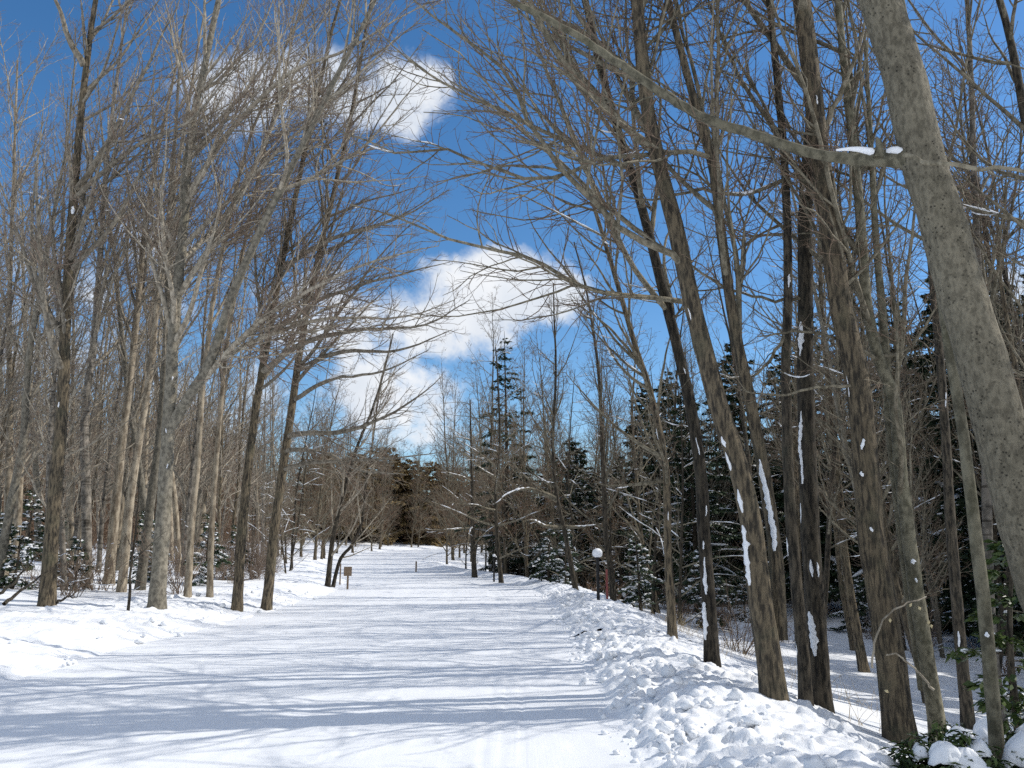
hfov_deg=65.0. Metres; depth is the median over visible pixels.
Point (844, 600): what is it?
bare tree
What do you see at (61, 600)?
fallen branch
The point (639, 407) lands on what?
hemlock tree
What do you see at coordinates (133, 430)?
bare tree
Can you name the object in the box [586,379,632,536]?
bare tree
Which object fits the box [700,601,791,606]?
fallen branch
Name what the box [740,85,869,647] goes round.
bare tree
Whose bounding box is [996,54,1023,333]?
bare tree
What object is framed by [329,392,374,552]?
bare tree
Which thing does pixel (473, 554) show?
bare tree
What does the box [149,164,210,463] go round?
bare tree
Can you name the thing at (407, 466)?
evergreen tree
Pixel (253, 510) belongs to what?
bare tree
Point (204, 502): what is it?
bare tree
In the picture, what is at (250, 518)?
bare tree
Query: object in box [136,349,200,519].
bare tree
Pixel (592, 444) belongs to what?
bare tree
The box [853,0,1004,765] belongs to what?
bare tree
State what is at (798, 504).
bare tree
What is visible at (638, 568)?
young hemlock
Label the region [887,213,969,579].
bare tree
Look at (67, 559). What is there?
young hemlock
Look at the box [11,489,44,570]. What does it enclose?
young hemlock
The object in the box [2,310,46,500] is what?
bare tree
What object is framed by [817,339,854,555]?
hemlock tree
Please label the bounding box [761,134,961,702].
bare tree
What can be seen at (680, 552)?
bare tree
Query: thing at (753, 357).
bare tree
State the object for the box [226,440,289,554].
bare tree
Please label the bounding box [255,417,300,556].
bare tree
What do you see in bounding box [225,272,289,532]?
bare tree
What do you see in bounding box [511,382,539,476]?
bare tree
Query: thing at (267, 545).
bare shrub
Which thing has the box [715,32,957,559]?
bare tree
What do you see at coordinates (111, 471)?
bare tree
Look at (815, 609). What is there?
bare tree
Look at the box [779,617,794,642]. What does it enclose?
bare shrub
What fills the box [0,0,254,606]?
bare tree
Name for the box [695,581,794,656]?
bare shrub
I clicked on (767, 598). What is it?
bare tree
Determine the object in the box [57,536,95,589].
young hemlock
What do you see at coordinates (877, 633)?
fallen branch
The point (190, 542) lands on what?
bare tree
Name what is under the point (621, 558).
hemlock tree
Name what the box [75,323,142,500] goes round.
bare tree
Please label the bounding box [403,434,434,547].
bare tree
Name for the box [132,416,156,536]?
bare tree
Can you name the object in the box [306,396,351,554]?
bare tree
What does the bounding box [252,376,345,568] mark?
bare tree
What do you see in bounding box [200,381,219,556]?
bare tree
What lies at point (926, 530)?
bare tree
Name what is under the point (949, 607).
hemlock tree
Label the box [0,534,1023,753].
snow ground
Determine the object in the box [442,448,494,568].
bare tree
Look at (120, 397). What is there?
bare tree
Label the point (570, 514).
bare tree
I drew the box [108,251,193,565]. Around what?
bare tree
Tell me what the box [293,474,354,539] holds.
evergreen tree
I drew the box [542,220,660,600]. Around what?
bare tree
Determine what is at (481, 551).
bare tree
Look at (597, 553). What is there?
lamp post
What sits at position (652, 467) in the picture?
hemlock tree
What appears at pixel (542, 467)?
bare tree
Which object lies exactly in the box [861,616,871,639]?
bare shrub
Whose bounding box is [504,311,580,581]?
bare tree
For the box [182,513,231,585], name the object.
young hemlock
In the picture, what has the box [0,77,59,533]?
bare tree
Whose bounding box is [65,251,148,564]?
bare tree
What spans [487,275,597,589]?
bare tree
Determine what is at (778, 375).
hemlock tree
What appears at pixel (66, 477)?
bare tree
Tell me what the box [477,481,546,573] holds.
hemlock tree
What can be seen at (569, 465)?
hemlock tree
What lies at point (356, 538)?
bare tree
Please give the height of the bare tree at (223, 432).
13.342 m
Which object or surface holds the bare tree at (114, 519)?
on the snow ground at (843, 661)
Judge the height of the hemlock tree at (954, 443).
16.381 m
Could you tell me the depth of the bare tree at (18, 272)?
24.33 m
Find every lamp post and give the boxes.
[493,554,495,581]
[592,548,601,599]
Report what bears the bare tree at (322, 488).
on the snow ground at (843, 661)
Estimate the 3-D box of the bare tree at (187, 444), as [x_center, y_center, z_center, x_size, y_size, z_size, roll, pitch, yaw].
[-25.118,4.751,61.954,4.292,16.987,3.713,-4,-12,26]
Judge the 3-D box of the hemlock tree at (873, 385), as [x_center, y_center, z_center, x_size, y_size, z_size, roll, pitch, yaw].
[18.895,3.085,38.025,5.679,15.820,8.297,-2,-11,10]
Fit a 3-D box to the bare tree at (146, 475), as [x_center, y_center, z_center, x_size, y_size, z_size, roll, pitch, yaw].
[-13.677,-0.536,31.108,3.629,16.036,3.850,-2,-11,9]
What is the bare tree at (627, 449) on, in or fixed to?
on the snow ground at (843, 661)
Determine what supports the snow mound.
on the snow bank at (794, 724)
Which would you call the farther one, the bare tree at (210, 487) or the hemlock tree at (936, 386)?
the bare tree at (210, 487)
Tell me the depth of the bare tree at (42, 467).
46.11 m
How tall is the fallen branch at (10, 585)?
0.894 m
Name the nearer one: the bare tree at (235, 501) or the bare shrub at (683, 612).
the bare shrub at (683, 612)
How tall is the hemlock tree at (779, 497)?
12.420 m
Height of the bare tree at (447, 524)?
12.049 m
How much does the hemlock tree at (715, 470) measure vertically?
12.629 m
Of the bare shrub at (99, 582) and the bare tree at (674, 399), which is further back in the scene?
the bare tree at (674, 399)
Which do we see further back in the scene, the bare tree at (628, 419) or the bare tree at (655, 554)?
the bare tree at (628, 419)
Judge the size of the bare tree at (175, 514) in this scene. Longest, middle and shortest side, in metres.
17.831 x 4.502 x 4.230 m
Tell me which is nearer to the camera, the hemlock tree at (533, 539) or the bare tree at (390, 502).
the hemlock tree at (533, 539)
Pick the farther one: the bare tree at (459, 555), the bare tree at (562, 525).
the bare tree at (459, 555)
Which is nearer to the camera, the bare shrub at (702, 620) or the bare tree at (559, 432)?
the bare shrub at (702, 620)
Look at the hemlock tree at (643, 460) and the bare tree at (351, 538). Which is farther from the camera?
the bare tree at (351, 538)
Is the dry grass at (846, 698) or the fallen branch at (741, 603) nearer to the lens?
the dry grass at (846, 698)
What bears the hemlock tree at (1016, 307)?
on the snow ground at (843, 661)
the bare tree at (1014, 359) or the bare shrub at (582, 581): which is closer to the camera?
the bare tree at (1014, 359)
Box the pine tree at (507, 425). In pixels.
[454,333,544,573]
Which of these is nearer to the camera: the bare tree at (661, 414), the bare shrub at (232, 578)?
the bare shrub at (232, 578)
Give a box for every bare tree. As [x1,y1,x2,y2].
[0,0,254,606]
[0,7,105,575]
[0,26,123,587]
[0,69,144,516]
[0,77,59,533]
[0,81,29,378]
[0,121,83,561]
[0,124,106,581]
[0,147,49,539]
[0,162,67,482]
[0,179,46,471]
[0,186,94,486]
[0,209,70,460]
[0,287,44,493]
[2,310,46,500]
[4,366,76,544]
[12,277,61,556]
[14,295,68,472]
[16,243,97,480]
[22,136,150,590]
[25,329,90,501]
[34,183,148,573]
[36,312,105,463]
[39,0,200,586]
[54,230,111,548]
[65,40,192,580]
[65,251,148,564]
[65,300,139,489]
[67,253,150,514]
[67,255,124,562]
[70,308,107,470]
[74,351,86,503]
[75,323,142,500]
[77,12,246,584]
[79,181,139,470]
[90,219,182,572]
[92,359,117,540]
[92,378,112,545]
[94,0,460,609]
[96,329,142,525]
[104,203,212,572]
[106,0,268,589]
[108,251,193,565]
[108,378,124,518]
[109,330,151,473]
[111,0,275,591]
[114,198,193,570]
[117,155,222,571]
[117,332,157,551]
[120,198,211,550]
[128,241,227,530]
[128,305,153,491]
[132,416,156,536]
[135,263,207,562]
[136,287,197,540]
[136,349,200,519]
[145,204,256,576]
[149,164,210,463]
[149,305,208,492]
[152,414,185,502]
[172,344,201,531]
[175,374,187,512]
[176,352,224,516]
[177,405,207,493]
[177,417,211,531]
[178,273,270,568]
[178,351,204,548]
[179,377,235,552]
[183,0,336,597]
[189,229,241,542]
[192,225,288,570]
[198,0,376,597]
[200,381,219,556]
[201,290,242,478]
[202,0,490,611]
[202,401,234,529]
[205,283,244,569]
[207,268,290,566]
[216,376,250,540]
[221,433,284,554]
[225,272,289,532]
[225,398,269,553]
[226,354,274,551]
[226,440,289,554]
[242,357,299,557]
[242,395,269,548]
[247,436,337,570]
[247,476,285,543]
[248,342,303,564]
[249,336,310,509]
[250,458,328,572]
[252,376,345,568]
[252,400,285,548]
[253,0,458,610]
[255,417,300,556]
[255,438,305,549]
[256,393,312,553]
[261,398,305,521]
[267,418,321,562]
[283,384,333,556]
[286,360,369,559]
[288,395,354,558]
[291,394,328,542]
[292,385,356,558]
[302,425,350,537]
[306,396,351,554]
[311,0,804,700]
[319,414,366,552]
[323,316,419,586]
[328,420,372,545]
[329,0,728,666]
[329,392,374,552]
[331,340,400,587]
[343,447,376,546]
[358,448,392,550]
[368,436,408,546]
[368,440,402,545]
[369,405,405,548]
[391,0,1023,611]
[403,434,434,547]
[404,444,440,546]
[413,348,470,559]
[420,361,472,554]
[420,416,475,563]
[423,394,516,577]
[425,343,552,582]
[433,286,523,571]
[438,420,477,552]
[439,427,476,557]
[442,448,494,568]
[445,385,496,561]
[450,354,494,552]
[450,463,519,570]
[454,357,537,573]
[457,419,489,552]
[459,428,517,572]
[466,386,493,571]
[466,441,519,572]
[466,443,497,564]
[469,427,509,543]
[475,325,577,576]
[477,407,508,555]
[485,403,532,545]
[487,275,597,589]
[488,357,539,565]
[489,461,544,575]
[500,404,536,546]
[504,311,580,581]
[504,337,572,554]
[507,464,569,573]
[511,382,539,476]
[520,401,550,544]
[522,417,564,546]
[525,375,590,544]
[533,372,570,537]
[539,371,592,546]
[541,180,684,638]
[541,349,642,589]
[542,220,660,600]
[542,363,636,583]
[555,394,594,540]
[555,414,596,507]
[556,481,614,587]
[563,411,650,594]
[575,436,596,510]
[578,447,644,592]
[580,260,678,613]
[580,366,696,613]
[582,0,820,705]
[583,356,624,509]
[583,396,612,523]
[583,472,654,584]
[585,412,608,499]
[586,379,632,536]
[591,331,629,510]
[594,413,625,526]
[595,400,624,496]
[600,398,639,535]
[601,364,788,624]
[608,425,629,527]
[610,365,650,535]
[613,474,673,596]
[624,270,714,593]
[629,361,679,503]
[631,0,834,713]
[659,0,973,747]
[659,320,707,480]
[664,320,707,583]
[672,330,722,538]
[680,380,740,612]
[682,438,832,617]
[685,196,781,488]
[692,381,766,543]
[701,358,720,460]
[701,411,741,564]
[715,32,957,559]
[722,384,744,561]
[725,0,919,748]
[739,341,778,535]
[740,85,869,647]
[742,111,833,614]
[746,332,763,392]
[748,0,1023,729]
[759,0,928,672]
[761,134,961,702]
[763,93,892,615]
[765,75,972,703]
[765,396,781,492]
[771,138,947,602]
[774,96,920,492]
[779,228,854,650]
[826,126,1015,650]
[839,395,893,558]
[840,382,859,560]
[850,0,1023,730]
[850,266,971,657]
[852,0,1023,388]
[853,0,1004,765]
[869,280,967,649]
[871,282,937,442]
[878,250,958,588]
[886,5,1023,535]
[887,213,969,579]
[893,2,1023,459]
[922,145,1023,652]
[925,45,1023,383]
[955,53,1023,107]
[962,183,1023,672]
[984,175,1023,340]
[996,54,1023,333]
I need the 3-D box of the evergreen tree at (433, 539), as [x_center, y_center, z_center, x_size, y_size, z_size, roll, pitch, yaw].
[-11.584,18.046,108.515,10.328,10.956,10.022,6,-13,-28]
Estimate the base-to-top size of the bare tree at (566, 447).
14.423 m
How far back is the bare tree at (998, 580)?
24.20 m
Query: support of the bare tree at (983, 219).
on the snow ground at (843, 661)
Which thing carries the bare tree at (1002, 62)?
on the snow ground at (843, 661)
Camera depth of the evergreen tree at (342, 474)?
117.60 m
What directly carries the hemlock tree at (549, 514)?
on the snow ground at (843, 661)
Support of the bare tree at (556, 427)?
on the snow ground at (843, 661)
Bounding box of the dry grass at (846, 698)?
[638,596,880,729]
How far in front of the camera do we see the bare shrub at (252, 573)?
29.23 m
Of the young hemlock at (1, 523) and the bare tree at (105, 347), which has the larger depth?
the bare tree at (105, 347)
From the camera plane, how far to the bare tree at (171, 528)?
42.14 m
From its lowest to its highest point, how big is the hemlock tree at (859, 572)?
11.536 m
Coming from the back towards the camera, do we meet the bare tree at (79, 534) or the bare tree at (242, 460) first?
the bare tree at (242, 460)
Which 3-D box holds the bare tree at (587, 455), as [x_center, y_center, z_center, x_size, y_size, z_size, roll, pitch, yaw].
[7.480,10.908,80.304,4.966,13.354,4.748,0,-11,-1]
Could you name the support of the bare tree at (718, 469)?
on the snow ground at (843, 661)
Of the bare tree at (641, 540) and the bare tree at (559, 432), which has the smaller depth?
the bare tree at (641, 540)
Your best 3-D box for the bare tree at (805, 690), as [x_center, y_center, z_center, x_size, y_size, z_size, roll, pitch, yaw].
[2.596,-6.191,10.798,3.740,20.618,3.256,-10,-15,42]
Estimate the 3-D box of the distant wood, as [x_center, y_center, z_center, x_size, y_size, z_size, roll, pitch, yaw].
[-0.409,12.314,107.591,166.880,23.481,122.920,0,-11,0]
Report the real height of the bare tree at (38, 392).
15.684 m
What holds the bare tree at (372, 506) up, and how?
on the snow ground at (843, 661)
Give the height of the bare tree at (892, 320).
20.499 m
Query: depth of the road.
9.12 m
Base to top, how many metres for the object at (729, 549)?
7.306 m
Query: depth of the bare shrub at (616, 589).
30.76 m
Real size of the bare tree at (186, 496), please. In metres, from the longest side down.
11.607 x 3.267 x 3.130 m
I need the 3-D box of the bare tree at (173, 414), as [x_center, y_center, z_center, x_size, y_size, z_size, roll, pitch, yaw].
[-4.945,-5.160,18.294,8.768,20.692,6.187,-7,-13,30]
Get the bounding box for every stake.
[339,564,340,584]
[605,569,607,598]
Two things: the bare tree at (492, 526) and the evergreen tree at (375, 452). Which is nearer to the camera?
the bare tree at (492, 526)
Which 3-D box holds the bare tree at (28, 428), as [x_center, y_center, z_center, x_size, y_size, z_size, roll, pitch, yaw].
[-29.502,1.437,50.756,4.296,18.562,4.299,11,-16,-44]
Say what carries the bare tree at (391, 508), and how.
on the snow ground at (843, 661)
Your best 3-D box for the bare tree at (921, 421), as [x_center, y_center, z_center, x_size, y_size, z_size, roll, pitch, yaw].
[13.639,-0.900,27.265,4.471,19.691,4.817,4,-12,-20]
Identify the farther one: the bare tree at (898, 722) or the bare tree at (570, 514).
the bare tree at (570, 514)
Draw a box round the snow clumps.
[8,584,836,767]
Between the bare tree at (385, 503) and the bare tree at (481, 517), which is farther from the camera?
the bare tree at (385, 503)
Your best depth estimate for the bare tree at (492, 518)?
48.06 m
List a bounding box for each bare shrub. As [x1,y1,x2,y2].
[4,544,69,589]
[11,534,125,596]
[36,528,142,590]
[36,550,93,584]
[91,509,208,594]
[168,550,181,572]
[175,521,245,580]
[181,507,264,576]
[222,548,264,582]
[229,510,311,579]
[232,531,280,578]
[244,540,289,577]
[247,526,288,560]
[248,536,266,569]
[567,574,594,586]
[577,572,608,591]
[600,570,631,601]
[655,569,700,619]
[662,575,693,608]
[665,595,694,622]
[687,602,724,629]
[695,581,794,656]
[697,576,747,631]
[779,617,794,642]
[834,593,870,631]
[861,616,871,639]
[901,587,950,652]
[968,635,1023,675]
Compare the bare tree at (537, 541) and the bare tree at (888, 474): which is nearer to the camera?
the bare tree at (888, 474)
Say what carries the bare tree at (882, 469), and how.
on the snow ground at (843, 661)
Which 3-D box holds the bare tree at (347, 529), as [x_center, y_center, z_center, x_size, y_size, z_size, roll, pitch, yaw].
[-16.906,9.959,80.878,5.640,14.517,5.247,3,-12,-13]
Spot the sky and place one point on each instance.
(35, 15)
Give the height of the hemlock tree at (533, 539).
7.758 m
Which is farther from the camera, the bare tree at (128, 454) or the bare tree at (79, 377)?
the bare tree at (79, 377)
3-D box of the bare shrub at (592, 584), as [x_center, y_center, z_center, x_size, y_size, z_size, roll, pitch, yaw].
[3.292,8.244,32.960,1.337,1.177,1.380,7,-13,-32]
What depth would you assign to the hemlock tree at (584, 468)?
52.06 m
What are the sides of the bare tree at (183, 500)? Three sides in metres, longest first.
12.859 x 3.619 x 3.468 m
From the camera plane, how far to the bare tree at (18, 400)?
26.01 m
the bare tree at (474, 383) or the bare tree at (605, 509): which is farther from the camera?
the bare tree at (474, 383)
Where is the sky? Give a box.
[0,0,1023,500]
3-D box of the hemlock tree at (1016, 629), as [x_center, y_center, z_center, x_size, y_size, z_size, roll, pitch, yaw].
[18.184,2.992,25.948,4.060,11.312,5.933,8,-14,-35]
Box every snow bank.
[0,556,345,683]
[419,560,929,767]
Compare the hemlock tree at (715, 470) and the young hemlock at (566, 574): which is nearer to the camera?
the young hemlock at (566, 574)
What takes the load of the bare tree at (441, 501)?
on the snow ground at (843, 661)
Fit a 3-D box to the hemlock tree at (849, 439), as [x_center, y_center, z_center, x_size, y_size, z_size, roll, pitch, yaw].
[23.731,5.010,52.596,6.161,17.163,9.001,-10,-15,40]
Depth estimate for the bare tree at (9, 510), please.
20.05 m
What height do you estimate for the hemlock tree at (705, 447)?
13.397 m
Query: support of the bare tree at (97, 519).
on the snow ground at (843, 661)
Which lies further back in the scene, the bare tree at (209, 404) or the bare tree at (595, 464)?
the bare tree at (595, 464)
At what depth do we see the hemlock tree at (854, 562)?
43.36 m
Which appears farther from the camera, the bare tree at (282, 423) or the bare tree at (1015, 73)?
the bare tree at (282, 423)
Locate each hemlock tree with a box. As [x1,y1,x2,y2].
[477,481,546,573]
[491,491,550,576]
[502,453,578,581]
[512,475,540,569]
[533,479,570,551]
[555,441,612,584]
[557,437,596,546]
[560,473,603,587]
[564,446,625,580]
[578,456,662,602]
[591,410,679,588]
[605,380,736,586]
[608,384,662,574]
[621,392,746,612]
[623,383,685,570]
[651,441,740,601]
[656,371,692,566]
[675,414,714,537]
[677,401,744,573]
[686,342,788,601]
[691,343,775,563]
[735,368,839,599]
[763,353,792,543]
[764,346,850,586]
[764,368,858,607]
[768,321,879,584]
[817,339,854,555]
[829,359,967,614]
[836,326,974,631]
[842,352,893,529]
[856,290,969,588]
[877,331,938,548]
[887,305,973,593]
[901,277,1023,656]
[916,261,1017,629]
[939,281,1023,631]
[998,286,1023,368]
[1013,380,1023,636]
[1017,273,1023,345]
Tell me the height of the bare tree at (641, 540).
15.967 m
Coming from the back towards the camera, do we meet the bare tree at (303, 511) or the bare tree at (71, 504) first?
the bare tree at (303, 511)
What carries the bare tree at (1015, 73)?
on the snow ground at (843, 661)
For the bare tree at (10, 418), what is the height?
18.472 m
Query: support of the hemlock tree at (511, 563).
on the snow ground at (843, 661)
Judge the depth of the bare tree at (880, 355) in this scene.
9.60 m
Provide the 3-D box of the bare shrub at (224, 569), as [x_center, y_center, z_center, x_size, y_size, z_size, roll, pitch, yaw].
[-10.517,6.024,28.401,2.586,2.661,1.953,-5,-12,24]
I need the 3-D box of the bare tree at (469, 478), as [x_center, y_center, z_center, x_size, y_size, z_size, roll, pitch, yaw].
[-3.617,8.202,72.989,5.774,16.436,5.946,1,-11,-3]
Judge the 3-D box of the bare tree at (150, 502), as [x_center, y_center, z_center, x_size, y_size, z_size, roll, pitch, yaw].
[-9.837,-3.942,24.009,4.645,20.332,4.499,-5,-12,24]
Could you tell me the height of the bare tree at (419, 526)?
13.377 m
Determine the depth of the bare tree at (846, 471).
43.96 m
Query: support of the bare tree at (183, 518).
on the snow ground at (843, 661)
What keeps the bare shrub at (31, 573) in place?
on the snow ground at (843, 661)
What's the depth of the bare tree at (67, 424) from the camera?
42.75 m
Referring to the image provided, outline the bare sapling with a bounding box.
[122,465,164,610]
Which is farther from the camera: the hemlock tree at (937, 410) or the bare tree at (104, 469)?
the bare tree at (104, 469)
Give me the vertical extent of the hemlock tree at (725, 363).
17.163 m
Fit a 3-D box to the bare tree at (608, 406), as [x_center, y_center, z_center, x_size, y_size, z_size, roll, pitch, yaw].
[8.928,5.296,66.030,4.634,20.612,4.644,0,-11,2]
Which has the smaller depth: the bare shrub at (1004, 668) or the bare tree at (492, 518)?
the bare shrub at (1004, 668)
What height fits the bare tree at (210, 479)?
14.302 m
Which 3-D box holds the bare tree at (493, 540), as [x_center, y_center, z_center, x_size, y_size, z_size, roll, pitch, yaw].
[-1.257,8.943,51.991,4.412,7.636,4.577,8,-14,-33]
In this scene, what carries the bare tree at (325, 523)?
on the snow ground at (843, 661)
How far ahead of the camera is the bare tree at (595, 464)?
62.47 m
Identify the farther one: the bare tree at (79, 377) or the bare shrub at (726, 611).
the bare tree at (79, 377)
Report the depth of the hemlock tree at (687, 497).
42.49 m
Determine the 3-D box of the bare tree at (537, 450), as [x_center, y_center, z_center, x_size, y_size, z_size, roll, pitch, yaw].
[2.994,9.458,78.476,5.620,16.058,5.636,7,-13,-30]
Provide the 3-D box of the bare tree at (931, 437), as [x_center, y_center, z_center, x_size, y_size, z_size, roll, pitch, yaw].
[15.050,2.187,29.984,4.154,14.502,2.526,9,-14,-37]
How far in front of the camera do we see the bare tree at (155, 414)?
43.29 m
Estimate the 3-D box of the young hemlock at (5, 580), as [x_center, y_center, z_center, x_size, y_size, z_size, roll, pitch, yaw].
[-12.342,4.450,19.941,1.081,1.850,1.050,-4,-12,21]
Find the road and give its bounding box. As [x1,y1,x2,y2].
[0,548,640,767]
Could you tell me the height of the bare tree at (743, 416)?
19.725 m
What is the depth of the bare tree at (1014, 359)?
17.30 m
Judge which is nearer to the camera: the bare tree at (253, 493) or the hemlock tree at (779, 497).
the hemlock tree at (779, 497)
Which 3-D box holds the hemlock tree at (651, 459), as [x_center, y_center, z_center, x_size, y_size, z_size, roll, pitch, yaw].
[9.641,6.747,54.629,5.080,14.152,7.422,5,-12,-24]
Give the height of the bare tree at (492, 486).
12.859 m
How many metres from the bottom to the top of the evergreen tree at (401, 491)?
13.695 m
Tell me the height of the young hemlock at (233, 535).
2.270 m
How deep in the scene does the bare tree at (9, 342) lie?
22.36 m
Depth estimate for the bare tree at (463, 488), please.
87.83 m
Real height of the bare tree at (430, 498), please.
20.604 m
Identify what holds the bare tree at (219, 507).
on the snow ground at (843, 661)
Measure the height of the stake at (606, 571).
1.100 m
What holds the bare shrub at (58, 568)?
on the snow ground at (843, 661)
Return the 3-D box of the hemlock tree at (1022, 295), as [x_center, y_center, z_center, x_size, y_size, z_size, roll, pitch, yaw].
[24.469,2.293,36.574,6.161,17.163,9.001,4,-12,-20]
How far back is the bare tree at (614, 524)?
43.19 m
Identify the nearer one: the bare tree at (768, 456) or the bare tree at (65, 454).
the bare tree at (65, 454)
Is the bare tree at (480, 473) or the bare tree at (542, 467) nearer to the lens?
the bare tree at (480, 473)
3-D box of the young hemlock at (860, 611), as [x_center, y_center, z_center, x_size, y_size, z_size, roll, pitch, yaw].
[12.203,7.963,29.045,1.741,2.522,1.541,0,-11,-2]
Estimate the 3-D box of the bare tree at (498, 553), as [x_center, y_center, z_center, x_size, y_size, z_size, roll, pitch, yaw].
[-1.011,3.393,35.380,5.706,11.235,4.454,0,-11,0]
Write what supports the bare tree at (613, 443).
on the snow ground at (843, 661)
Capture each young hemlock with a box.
[0,508,14,566]
[0,525,41,589]
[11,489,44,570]
[29,514,78,577]
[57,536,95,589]
[115,511,170,582]
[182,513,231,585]
[219,524,253,579]
[527,521,568,581]
[542,529,584,584]
[617,535,664,610]
[675,547,734,628]
[727,571,750,622]
[827,574,870,630]
[943,539,1023,733]
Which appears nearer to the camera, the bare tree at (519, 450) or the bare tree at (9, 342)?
the bare tree at (9, 342)
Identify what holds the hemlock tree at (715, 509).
on the snow ground at (843, 661)
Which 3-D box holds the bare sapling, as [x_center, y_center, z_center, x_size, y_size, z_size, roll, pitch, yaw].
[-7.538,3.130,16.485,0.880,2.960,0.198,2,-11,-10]
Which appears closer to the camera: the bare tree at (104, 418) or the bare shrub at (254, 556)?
the bare shrub at (254, 556)
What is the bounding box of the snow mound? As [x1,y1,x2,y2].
[984,729,1023,767]
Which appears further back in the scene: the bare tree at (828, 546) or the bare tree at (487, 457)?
the bare tree at (487, 457)
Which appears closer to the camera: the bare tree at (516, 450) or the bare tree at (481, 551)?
the bare tree at (516, 450)
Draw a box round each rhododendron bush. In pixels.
[877,720,1017,767]
[931,716,1023,744]
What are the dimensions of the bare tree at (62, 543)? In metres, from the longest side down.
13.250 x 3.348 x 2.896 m
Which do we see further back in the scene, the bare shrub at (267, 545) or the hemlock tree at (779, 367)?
the hemlock tree at (779, 367)
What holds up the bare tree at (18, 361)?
on the snow ground at (843, 661)
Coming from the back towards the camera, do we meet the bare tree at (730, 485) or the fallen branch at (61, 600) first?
the bare tree at (730, 485)
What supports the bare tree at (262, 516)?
on the snow ground at (843, 661)
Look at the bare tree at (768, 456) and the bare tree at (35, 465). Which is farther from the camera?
the bare tree at (768, 456)
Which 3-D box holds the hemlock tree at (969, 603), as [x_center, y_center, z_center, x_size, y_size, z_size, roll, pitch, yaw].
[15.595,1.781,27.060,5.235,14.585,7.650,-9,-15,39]
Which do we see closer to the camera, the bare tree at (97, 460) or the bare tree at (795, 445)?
the bare tree at (795, 445)
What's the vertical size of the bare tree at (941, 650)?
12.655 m
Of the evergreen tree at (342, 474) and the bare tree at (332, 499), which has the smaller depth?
the bare tree at (332, 499)
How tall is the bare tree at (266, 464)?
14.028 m
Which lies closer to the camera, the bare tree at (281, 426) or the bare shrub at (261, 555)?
the bare shrub at (261, 555)
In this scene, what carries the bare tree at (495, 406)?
on the snow ground at (843, 661)
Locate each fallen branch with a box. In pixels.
[0,553,38,594]
[2,560,61,605]
[55,582,76,603]
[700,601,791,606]
[871,596,926,667]
[886,652,934,690]
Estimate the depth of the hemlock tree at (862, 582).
30.93 m
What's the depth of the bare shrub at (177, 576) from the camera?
21.25 m
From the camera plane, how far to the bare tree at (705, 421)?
65.06 m
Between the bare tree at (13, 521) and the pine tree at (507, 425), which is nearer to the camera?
the bare tree at (13, 521)
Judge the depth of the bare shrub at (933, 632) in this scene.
23.01 m
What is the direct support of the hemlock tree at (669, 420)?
on the snow ground at (843, 661)
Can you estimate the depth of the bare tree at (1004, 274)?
23.13 m
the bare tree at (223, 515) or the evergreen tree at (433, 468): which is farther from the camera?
the evergreen tree at (433, 468)
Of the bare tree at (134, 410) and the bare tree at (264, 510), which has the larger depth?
the bare tree at (264, 510)
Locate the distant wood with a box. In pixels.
[0,332,937,550]
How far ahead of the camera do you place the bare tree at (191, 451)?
68.69 m
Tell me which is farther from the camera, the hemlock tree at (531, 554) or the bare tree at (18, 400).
the hemlock tree at (531, 554)
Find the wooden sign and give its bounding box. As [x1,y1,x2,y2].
[344,567,351,588]
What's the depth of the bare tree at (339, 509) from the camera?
30.72 m
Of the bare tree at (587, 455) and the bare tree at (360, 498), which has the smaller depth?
the bare tree at (587, 455)
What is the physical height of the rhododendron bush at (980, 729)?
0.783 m
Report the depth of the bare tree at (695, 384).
63.34 m
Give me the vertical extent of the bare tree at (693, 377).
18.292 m
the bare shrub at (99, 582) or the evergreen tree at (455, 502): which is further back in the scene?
the evergreen tree at (455, 502)
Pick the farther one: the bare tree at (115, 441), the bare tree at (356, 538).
the bare tree at (115, 441)
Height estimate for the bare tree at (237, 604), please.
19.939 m
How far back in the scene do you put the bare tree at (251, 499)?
47.49 m
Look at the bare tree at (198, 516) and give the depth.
35.82 m
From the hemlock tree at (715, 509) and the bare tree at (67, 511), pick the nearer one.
the hemlock tree at (715, 509)
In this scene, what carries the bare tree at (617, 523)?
on the snow ground at (843, 661)
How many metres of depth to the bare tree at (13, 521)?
34.76 m
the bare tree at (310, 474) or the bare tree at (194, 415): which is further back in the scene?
the bare tree at (310, 474)
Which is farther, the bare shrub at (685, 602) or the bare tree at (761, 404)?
the bare tree at (761, 404)
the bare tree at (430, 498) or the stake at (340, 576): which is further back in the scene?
the bare tree at (430, 498)
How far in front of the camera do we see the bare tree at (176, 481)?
57.83 m
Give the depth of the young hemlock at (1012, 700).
7.88 m
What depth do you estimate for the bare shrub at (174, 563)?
29.29 m
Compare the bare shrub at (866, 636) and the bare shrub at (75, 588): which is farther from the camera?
the bare shrub at (866, 636)
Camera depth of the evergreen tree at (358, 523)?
105.60 m
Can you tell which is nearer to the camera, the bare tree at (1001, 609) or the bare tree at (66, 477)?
the bare tree at (1001, 609)
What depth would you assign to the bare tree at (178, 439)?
34.33 m
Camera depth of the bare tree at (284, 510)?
53.50 m
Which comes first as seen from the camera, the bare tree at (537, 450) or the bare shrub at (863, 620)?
the bare shrub at (863, 620)
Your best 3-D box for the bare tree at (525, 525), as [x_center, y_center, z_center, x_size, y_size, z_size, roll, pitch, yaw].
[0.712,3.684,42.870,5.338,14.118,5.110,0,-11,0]
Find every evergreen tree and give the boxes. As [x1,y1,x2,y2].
[286,454,340,530]
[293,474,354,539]
[322,463,386,540]
[333,454,374,530]
[358,460,438,545]
[366,447,405,526]
[381,459,442,538]
[392,477,458,547]
[399,461,462,542]
[429,476,488,544]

